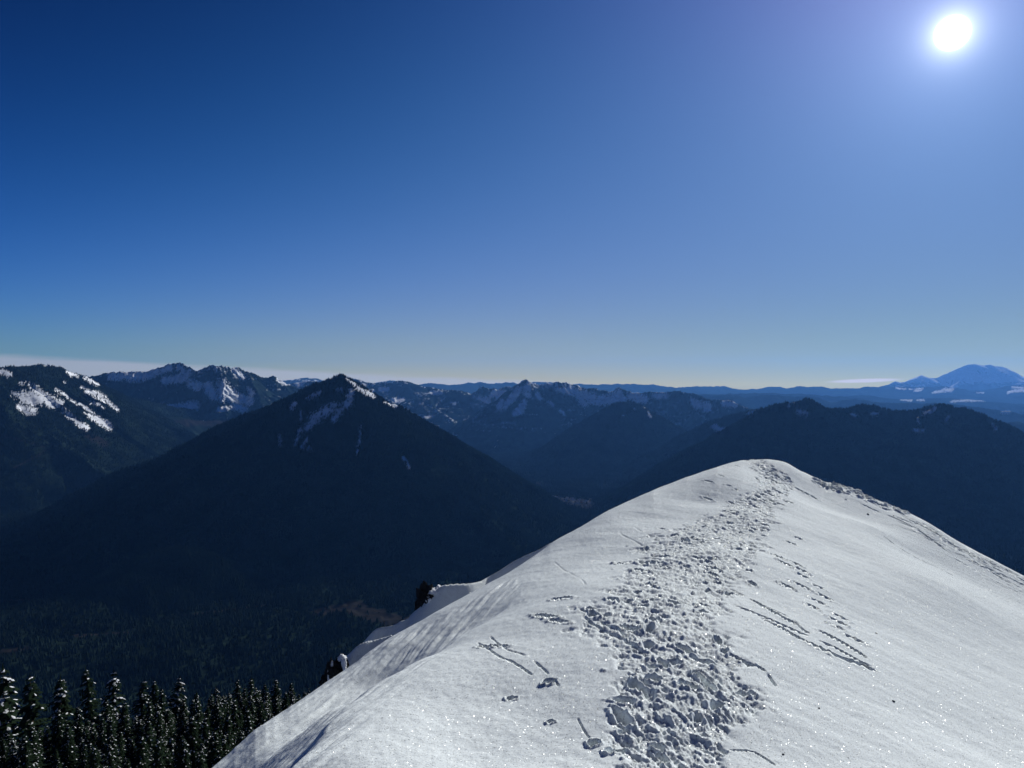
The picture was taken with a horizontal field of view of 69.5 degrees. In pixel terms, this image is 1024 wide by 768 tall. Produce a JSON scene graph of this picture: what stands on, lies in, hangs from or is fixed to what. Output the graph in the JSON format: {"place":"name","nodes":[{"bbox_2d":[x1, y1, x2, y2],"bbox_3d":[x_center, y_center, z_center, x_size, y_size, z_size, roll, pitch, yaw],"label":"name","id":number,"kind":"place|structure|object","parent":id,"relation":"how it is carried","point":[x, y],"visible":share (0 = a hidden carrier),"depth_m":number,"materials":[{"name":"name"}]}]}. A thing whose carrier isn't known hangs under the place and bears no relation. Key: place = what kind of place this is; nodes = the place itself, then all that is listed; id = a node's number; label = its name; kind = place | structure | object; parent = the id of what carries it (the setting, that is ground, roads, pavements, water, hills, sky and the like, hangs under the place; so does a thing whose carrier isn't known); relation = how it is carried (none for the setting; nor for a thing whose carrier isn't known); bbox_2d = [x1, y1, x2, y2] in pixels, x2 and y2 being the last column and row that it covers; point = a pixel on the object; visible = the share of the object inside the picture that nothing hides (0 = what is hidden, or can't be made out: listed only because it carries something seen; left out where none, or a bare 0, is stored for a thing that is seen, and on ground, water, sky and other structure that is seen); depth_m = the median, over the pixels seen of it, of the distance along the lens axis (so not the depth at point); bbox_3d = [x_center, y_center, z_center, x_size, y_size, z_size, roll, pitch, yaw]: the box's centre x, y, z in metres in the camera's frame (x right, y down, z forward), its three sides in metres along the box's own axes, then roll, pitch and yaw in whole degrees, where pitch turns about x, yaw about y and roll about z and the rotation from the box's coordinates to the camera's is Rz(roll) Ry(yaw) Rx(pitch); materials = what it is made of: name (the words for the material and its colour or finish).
{"place":"outdoors","nodes":[
{"label":"outdoors","id":0,"kind":"place"},
{"bbox_2d":[0,365,198,514],"bbox_3d":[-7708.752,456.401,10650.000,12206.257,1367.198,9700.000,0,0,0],"label":"mountain","id":1,"kind":"structure","parent":0,"point":[37,397],"depth_m":7606.64,"materials":[{"name":"stone"}]},
{"bbox_2d":[0,363,199,513],"bbox_3d":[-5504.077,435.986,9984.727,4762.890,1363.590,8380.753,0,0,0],"label":"forest","id":2,"kind":"object","parent":1,"relation":"on","point":[151,410],"visible":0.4,"depth_m":7829.91,"materials":[{"name":"green plant"}]},
{"bbox_2d":[94,548,237,617],"bbox_3d":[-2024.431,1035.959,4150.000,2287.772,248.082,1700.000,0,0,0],"label":"hills","id":3,"kind":"structure","parent":0,"point":[178,589],"depth_m":3825.50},
{"bbox_2d":[59,545,272,616],"bbox_3d":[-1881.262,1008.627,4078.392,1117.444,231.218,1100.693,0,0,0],"label":"forest","id":4,"kind":"object","parent":3,"relation":"on","point":[184,564],"visible":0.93,"depth_m":3875.20,"materials":[{"name":"green plant"}]},
{"bbox_2d":[89,362,298,420],"bbox_3d":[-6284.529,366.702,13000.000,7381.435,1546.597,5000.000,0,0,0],"label":"mountain","id":5,"kind":"structure","parent":0,"point":[213,392],"depth_m":12914.92,"materials":[{"name":"blue stone"}]},
{"bbox_2d":[165,416,228,435],"bbox_3d":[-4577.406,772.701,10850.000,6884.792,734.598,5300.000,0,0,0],"label":"hills","id":6,"kind":"structure","parent":0,"point":[197,427],"depth_m":10749.11,"materials":[{"name":"blue stone"}]},
{"bbox_2d":[0,375,582,585],"bbox_3d":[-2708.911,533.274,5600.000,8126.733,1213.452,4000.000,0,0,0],"label":"mountain","id":7,"kind":"structure","parent":0,"point":[316,415],"depth_m":4841.48,"materials":[{"name":"blue stone"}]},
{"bbox_2d":[0,373,582,580],"bbox_3d":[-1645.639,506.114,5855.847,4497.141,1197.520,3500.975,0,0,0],"label":"forest","id":8,"kind":"object","parent":7,"relation":"on","point":[519,490],"visible":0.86,"depth_m":5021.14,"materials":[{"name":"green plant"}]},
{"bbox_2d":[290,378,487,430],"bbox_3d":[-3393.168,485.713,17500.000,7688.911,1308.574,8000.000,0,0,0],"label":"hills","id":9,"kind":"structure","parent":0,"point":[446,410],"depth_m":16058.80,"materials":[{"name":"blue stone"}]},
{"bbox_2d":[471,386,511,403],"bbox_3d":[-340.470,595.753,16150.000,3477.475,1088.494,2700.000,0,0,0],"label":"mountain","id":10,"kind":"structure","parent":0,"point":[485,395],"depth_m":16361.89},
{"bbox_2d":[0,449,1023,746],"bbox_3d":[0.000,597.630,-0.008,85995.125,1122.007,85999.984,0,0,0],"label":"terrain","id":11,"kind":"structure","parent":0,"point":[380,615],"depth_m":3272.04,"materials":[{"name":"green plant"}]},
{"bbox_2d":[0,739,10,767],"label":"conifer","id":12,"kind":"object","parent":11,"relation":"on","point":[4,747],"visible":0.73,"depth_m":151.21,"materials":[{"name":"green plant"}]},
{"bbox_2d":[3,730,14,767],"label":"conifer","id":13,"kind":"object","parent":11,"relation":"on","point":[8,734],"visible":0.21,"depth_m":156.20,"materials":[{"name":"green plant"}]},
{"bbox_2d":[0,663,27,749],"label":"conifer","id":14,"kind":"object","parent":11,"relation":"on","point":[8,720],"visible":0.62,"depth_m":192.95,"materials":[{"name":"green plant"}]},
{"bbox_2d":[14,736,42,767],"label":"conifer","id":15,"kind":"object","parent":11,"relation":"on","point":[24,762],"visible":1,"depth_m":129.46,"materials":[{"name":"green plant"}]},
{"bbox_2d":[13,673,53,748],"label":"conifer","id":16,"kind":"object","parent":11,"relation":"on","point":[31,713],"visible":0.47,"depth_m":192.36,"materials":[{"name":"green plant"}]},
{"bbox_2d":[21,727,46,767],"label":"conifer","id":17,"kind":"object","parent":11,"relation":"on","point":[32,736],"visible":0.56,"depth_m":141.93,"materials":[{"name":"green plant"}]},
{"bbox_2d":[33,731,41,750],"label":"conifer","id":18,"kind":"object","parent":11,"relation":"on","point":[39,740],"visible":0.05,"depth_m":153.03,"materials":[{"name":"green plant"}]},
{"bbox_2d":[38,745,47,767],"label":"conifer","id":19,"kind":"object","parent":11,"relation":"on","point":[42,751],"visible":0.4,"depth_m":144.81,"materials":[{"name":"green plant"}]},
{"bbox_2d":[39,728,55,767],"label":"conifer","id":20,"kind":"object","parent":11,"relation":"on","point":[47,746],"visible":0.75,"depth_m":149.81,"materials":[{"name":"green plant"}]},
{"bbox_2d":[50,749,62,767],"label":"conifer","id":21,"kind":"object","parent":11,"relation":"on","point":[55,756],"visible":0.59,"depth_m":140.47,"materials":[{"name":"green plant"}]},
{"bbox_2d":[53,758,62,767],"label":"conifer","id":22,"kind":"object","parent":11,"relation":"on","point":[58,764],"visible":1,"depth_m":125.80,"materials":[{"name":"green plant"}]},
{"bbox_2d":[45,675,75,745],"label":"conifer","id":23,"kind":"object","parent":11,"relation":"on","point":[64,707],"visible":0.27,"depth_m":194.04,"materials":[{"name":"green plant"}]},
{"bbox_2d":[49,709,74,763],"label":"conifer","id":24,"kind":"object","parent":11,"relation":"on","point":[59,733],"visible":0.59,"depth_m":151.19,"materials":[{"name":"green plant"}]},
{"bbox_2d":[76,744,88,767],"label":"conifer","id":25,"kind":"object","parent":11,"relation":"on","point":[83,755],"visible":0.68,"depth_m":131.76,"materials":[{"name":"green plant"}]},
{"bbox_2d":[78,725,91,751],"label":"conifer","id":26,"kind":"object","parent":11,"relation":"on","point":[85,735],"visible":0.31,"depth_m":152.13,"materials":[{"name":"green plant"}]},
{"bbox_2d":[87,741,92,762],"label":"conifer","id":27,"kind":"object","parent":11,"relation":"on","point":[90,745],"visible":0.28,"depth_m":137.42,"materials":[{"name":"green plant"}]},
{"bbox_2d":[78,666,102,733],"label":"conifer","id":28,"kind":"object","parent":11,"relation":"on","point":[92,715],"visible":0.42,"depth_m":193.61,"materials":[{"name":"green plant"}]},
{"bbox_2d":[95,717,107,754],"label":"conifer","id":29,"kind":"object","parent":11,"relation":"on","point":[102,731],"visible":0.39,"depth_m":148.27,"materials":[{"name":"green plant"}]},
{"bbox_2d":[99,753,106,767],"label":"conifer","id":30,"kind":"object","parent":11,"relation":"on","point":[103,755],"visible":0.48,"depth_m":129.19,"materials":[{"name":"green plant"}]},
{"bbox_2d":[101,743,116,767],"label":"conifer","id":31,"kind":"object","parent":11,"relation":"on","point":[110,761],"visible":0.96,"depth_m":127.64,"materials":[{"name":"green plant"}]},
{"bbox_2d":[103,715,116,738],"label":"conifer","id":32,"kind":"object","parent":11,"relation":"on","point":[107,718],"visible":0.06,"depth_m":155.10,"materials":[{"name":"green plant"}]},
{"bbox_2d":[100,719,124,759],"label":"conifer","id":33,"kind":"object","parent":11,"relation":"on","point":[110,731],"visible":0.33,"depth_m":142.52,"materials":[{"name":"green plant"}]},
{"bbox_2d":[101,667,129,724],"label":"conifer","id":34,"kind":"object","parent":11,"relation":"on","point":[115,700],"visible":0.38,"depth_m":194.42,"materials":[{"name":"green plant"}]},
{"bbox_2d":[109,739,121,767],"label":"conifer","id":35,"kind":"object","parent":11,"relation":"on","point":[113,742],"visible":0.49,"depth_m":134.01,"materials":[{"name":"green plant"}]},
{"bbox_2d":[114,731,125,767],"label":"conifer","id":36,"kind":"object","parent":11,"relation":"on","point":[119,743],"visible":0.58,"depth_m":139.50,"materials":[{"name":"green plant"}]},
{"bbox_2d":[122,757,130,767],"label":"conifer","id":37,"kind":"object","parent":11,"relation":"on","point":[127,765],"visible":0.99,"depth_m":118.47,"materials":[{"name":"green plant"}]},
{"bbox_2d":[127,738,137,767],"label":"conifer","id":38,"kind":"object","parent":11,"relation":"on","point":[131,756],"visible":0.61,"depth_m":143.96,"materials":[{"name":"green plant"}]},
{"bbox_2d":[133,720,144,742],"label":"conifer","id":39,"kind":"object","parent":11,"relation":"on","point":[139,722],"visible":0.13,"depth_m":155.71,"materials":[{"name":"green plant"}]},
{"bbox_2d":[129,676,151,728],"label":"conifer","id":40,"kind":"object","parent":11,"relation":"on","point":[142,700],"visible":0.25,"depth_m":195.10,"materials":[{"name":"green plant"}]},
{"bbox_2d":[131,735,151,767],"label":"conifer","id":41,"kind":"object","parent":11,"relation":"on","point":[141,761],"visible":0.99,"depth_m":115.29,"materials":[{"name":"green plant"}]},
{"bbox_2d":[131,721,155,764],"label":"conifer","id":42,"kind":"object","parent":11,"relation":"on","point":[148,737],"visible":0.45,"depth_m":141.65,"materials":[{"name":"green plant"}]},
{"bbox_2d":[141,698,161,733],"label":"conifer","id":43,"kind":"object","parent":11,"relation":"on","point":[149,712],"visible":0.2,"depth_m":153.99,"materials":[{"name":"green plant"}]},
{"bbox_2d":[145,681,159,709],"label":"conifer","id":44,"kind":"object","parent":11,"relation":"on","point":[155,690],"visible":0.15,"depth_m":194.95,"materials":[{"name":"green plant"}]},
{"bbox_2d":[0,685,307,767],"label":"forest","id":45,"kind":"object","parent":11,"relation":"on","point":[260,710],"visible":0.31,"depth_m":158.82,"materials":[{"name":"green plant"}]},
{"bbox_2d":[147,735,166,767],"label":"conifer","id":46,"kind":"object","parent":11,"relation":"on","point":[158,753],"visible":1,"depth_m":108.01,"materials":[{"name":"green plant"}]},
{"bbox_2d":[151,701,169,747],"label":"conifer","id":47,"kind":"object","parent":11,"relation":"on","point":[157,721],"visible":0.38,"depth_m":151.12,"materials":[{"name":"green plant"}]},
{"bbox_2d":[164,737,175,767],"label":"conifer","id":48,"kind":"object","parent":11,"relation":"on","point":[170,744],"visible":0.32,"depth_m":138.56,"materials":[{"name":"green plant"}]},
{"bbox_2d":[171,745,178,764],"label":"conifer","id":49,"kind":"object","parent":11,"relation":"on","point":[175,748],"visible":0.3,"depth_m":132.67,"materials":[{"name":"green plant"}]},
{"bbox_2d":[166,677,188,725],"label":"conifer","id":50,"kind":"object","parent":11,"relation":"on","point":[175,708],"visible":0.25,"depth_m":195.56,"materials":[{"name":"green plant"}]},
{"bbox_2d":[172,735,188,767],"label":"conifer","id":51,"kind":"object","parent":11,"relation":"on","point":[181,739],"visible":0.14,"depth_m":125.41,"materials":[{"name":"green plant"}]},
{"bbox_2d":[184,712,206,766],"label":"conifer","id":52,"kind":"object","parent":11,"relation":"on","point":[193,731],"visible":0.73,"depth_m":123.81,"materials":[{"name":"green plant"}]},
{"bbox_2d":[190,697,208,727],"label":"conifer","id":53,"kind":"object","parent":11,"relation":"on","point":[196,700],"visible":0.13,"depth_m":152.83,"materials":[{"name":"green plant"}]},
{"bbox_2d":[192,752,207,767],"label":"conifer","id":54,"kind":"object","parent":11,"relation":"on","point":[200,759],"visible":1,"depth_m":106.30,"materials":[{"name":"green plant"}]},
{"bbox_2d":[194,743,206,767],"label":"conifer","id":55,"kind":"object","parent":11,"relation":"on","point":[202,746],"visible":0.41,"depth_m":120.48,"materials":[{"name":"green plant"}]},
{"bbox_2d":[204,729,225,767],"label":"conifer","id":56,"kind":"object","parent":11,"relation":"on","point":[214,745],"visible":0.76,"depth_m":117.64,"materials":[{"name":"green plant"}]},
{"bbox_2d":[207,698,222,735],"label":"conifer","id":57,"kind":"object","parent":11,"relation":"on","point":[216,701],"visible":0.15,"depth_m":157.15,"materials":[{"name":"green plant"}]},
{"bbox_2d":[213,688,219,699],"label":"conifer","id":58,"kind":"object","parent":11,"relation":"on","point":[216,690],"visible":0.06,"depth_m":194.36,"materials":[{"name":"green plant"}]},
{"bbox_2d":[215,754,221,763],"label":"conifer","id":59,"kind":"object","parent":11,"relation":"on","point":[219,757],"visible":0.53,"depth_m":115.25,"materials":[{"name":"green plant"}]},
{"bbox_2d":[221,713,235,751],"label":"conifer","id":60,"kind":"object","parent":11,"relation":"on","point":[226,725],"visible":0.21,"depth_m":139.04,"materials":[{"name":"green plant"}]},
{"bbox_2d":[223,724,238,746],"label":"conifer","id":61,"kind":"object","parent":11,"relation":"on","point":[231,733],"visible":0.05,"depth_m":147.83,"materials":[{"name":"green plant"}]},
{"bbox_2d":[228,698,242,746],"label":"conifer","id":62,"kind":"object","parent":11,"relation":"on","point":[233,715],"visible":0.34,"depth_m":151.67,"materials":[{"name":"green plant"}]},
{"bbox_2d":[232,680,241,704],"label":"conifer","id":63,"kind":"object","parent":11,"relation":"on","point":[237,691],"visible":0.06,"depth_m":194.74,"materials":[{"name":"green plant"}]},
{"bbox_2d":[234,729,245,747],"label":"conifer","id":64,"kind":"object","parent":11,"relation":"on","point":[241,738],"visible":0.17,"depth_m":112.55,"materials":[{"name":"green plant"}]},
{"bbox_2d":[242,706,255,736],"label":"conifer","id":65,"kind":"object","parent":11,"relation":"on","point":[248,730],"visible":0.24,"depth_m":121.28,"materials":[{"name":"green plant"}]},
{"bbox_2d":[246,676,255,698],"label":"conifer","id":66,"kind":"object","parent":11,"relation":"on","point":[251,683],"visible":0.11,"depth_m":194.00,"materials":[{"name":"green plant"}]},
{"bbox_2d":[269,680,281,708],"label":"conifer","id":67,"kind":"object","parent":11,"relation":"on","point":[275,688],"visible":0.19,"depth_m":195.23,"materials":[{"name":"green plant"}]},
{"bbox_2d":[270,696,280,717],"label":"conifer","id":68,"kind":"object","parent":11,"relation":"on","point":[276,709],"visible":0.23,"depth_m":157.94,"materials":[{"name":"green plant"}]},
{"bbox_2d":[272,689,281,708],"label":"conifer","id":69,"kind":"object","parent":11,"relation":"on","point":[279,693],"visible":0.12,"depth_m":188.74,"materials":[{"name":"green plant"}]},
{"bbox_2d":[961,534,1023,575],"bbox_3d":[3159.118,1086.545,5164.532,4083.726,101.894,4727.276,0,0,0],"label":"forest","id":70,"kind":"object","parent":11,"relation":"on","point":[1015,552],"visible":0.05,"depth_m":4843.44,"materials":[{"name":"green plant"}]},
{"bbox_2d":[0,0,1023,389],"label":"sky","id":71,"kind":"structure","parent":0,"point":[736,194],"materials":[{"name":"blue"}]},
{"bbox_2d":[448,379,752,448],"bbox_3d":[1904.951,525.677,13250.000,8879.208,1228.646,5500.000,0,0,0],"label":"mountain","id":72,"kind":"structure","parent":0,"point":[525,413],"depth_m":13183.92,"materials":[{"name":"blue stone"}]},
{"bbox_2d":[520,402,684,473],"bbox_3d":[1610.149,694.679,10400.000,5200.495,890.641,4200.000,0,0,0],"label":"mountain","id":73,"kind":"structure","parent":0,"point":[613,434],"depth_m":9831.22,"materials":[{"name":"blue stone"}]},
{"bbox_2d":[519,401,687,472],"bbox_3d":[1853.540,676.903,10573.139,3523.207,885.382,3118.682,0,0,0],"label":"forest","id":74,"kind":"object","parent":73,"relation":"on","point":[528,455],"visible":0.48,"depth_m":9932.36,"materials":[{"name":"plant"}]},
{"bbox_2d":[212,459,1023,767],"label":"snow ridge","id":75,"kind":"structure","parent":0,"point":[736,615],"depth_m":9.51,"materials":[{"name":"white snow"}]},
{"bbox_2d":[319,654,348,684],"bbox_3d":[-4.397,7.281,18.483,0.841,1.022,0.509,0,0,0],"label":"rock outcrop","id":76,"kind":"object","parent":75,"relation":"on","point":[338,665],"visible":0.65,"depth_m":18.36,"materials":[{"name":"black stone"}]},
{"bbox_2d":[346,617,409,665],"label":"snow cornice","id":77,"kind":"structure","parent":75,"relation":"on","point":[376,637],"depth_m":20.20,"materials":[{"name":"white snow"}]},
{"bbox_2d":[414,580,440,610],"bbox_3d":[-2.233,6.274,20.610,1.019,1.594,0.809,0,0,0],"label":"rock outcrop","id":78,"kind":"object","parent":75,"relation":"on","point":[425,592],"visible":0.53,"depth_m":20.41,"materials":[{"name":"black stone"}]},
{"bbox_2d":[410,541,553,625],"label":"snow cornice","id":79,"kind":"structure","parent":75,"relation":"on","point":[446,595],"depth_m":20.43,"materials":[{"name":"white snow"}]},
{"bbox_2d":[283,378,1023,403],"bbox_3d":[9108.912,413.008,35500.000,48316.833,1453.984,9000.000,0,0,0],"label":"range","id":80,"kind":"structure","parent":0,"point":[1012,394],"depth_m":34782.64,"materials":[{"name":"blue stone"}]},
{"bbox_2d":[619,410,753,480],"bbox_3d":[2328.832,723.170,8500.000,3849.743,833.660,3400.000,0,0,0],"label":"hills","id":81,"kind":"structure","parent":0,"point":[716,426],"depth_m":8754.03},
{"bbox_2d":[617,408,751,478],"bbox_3d":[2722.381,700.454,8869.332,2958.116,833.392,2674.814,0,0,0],"label":"forest","id":82,"kind":"object","parent":81,"relation":"on","point":[638,461],"visible":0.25,"depth_m":8762.00,"materials":[{"name":"plant"}]},
{"bbox_2d":[698,392,874,402],"bbox_3d":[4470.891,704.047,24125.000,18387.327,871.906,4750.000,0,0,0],"label":"hills","id":83,"kind":"structure","parent":0,"point":[828,398],"depth_m":24263.71,"materials":[{"name":"blue stone"}]},
{"bbox_2d":[601,399,1023,543],"bbox_3d":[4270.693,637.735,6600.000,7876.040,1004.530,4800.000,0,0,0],"label":"mountain","id":84,"kind":"structure","parent":0,"point":[827,465],"depth_m":6116.97,"materials":[{"name":"blue stone"}]},
{"bbox_2d":[599,397,1023,539],"bbox_3d":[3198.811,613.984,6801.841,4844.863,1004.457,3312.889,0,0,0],"label":"forest","id":85,"kind":"object","parent":84,"relation":"on","point":[657,466],"visible":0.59,"depth_m":6219.61,"materials":[{"name":"green plant"}]},
{"bbox_2d":[705,394,1023,431],"bbox_3d":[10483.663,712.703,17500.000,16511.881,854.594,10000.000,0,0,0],"label":"hills","id":86,"kind":"structure","parent":0,"point":[1016,420],"depth_m":19749.79,"materials":[{"name":"blue stone"}]},
{"bbox_2d":[845,395,1023,413],"bbox_3d":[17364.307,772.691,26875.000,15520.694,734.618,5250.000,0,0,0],"label":"hills","id":87,"kind":"structure","parent":0,"point":[1015,408],"depth_m":26010.06,"materials":[{"name":"blue stone"}]},
{"bbox_2d":[880,364,1023,390],"bbox_3d":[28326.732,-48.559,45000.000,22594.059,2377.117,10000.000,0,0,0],"label":"volcano","id":88,"kind":"structure","parent":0,"point":[970,377],"depth_m":44745.23}
]}

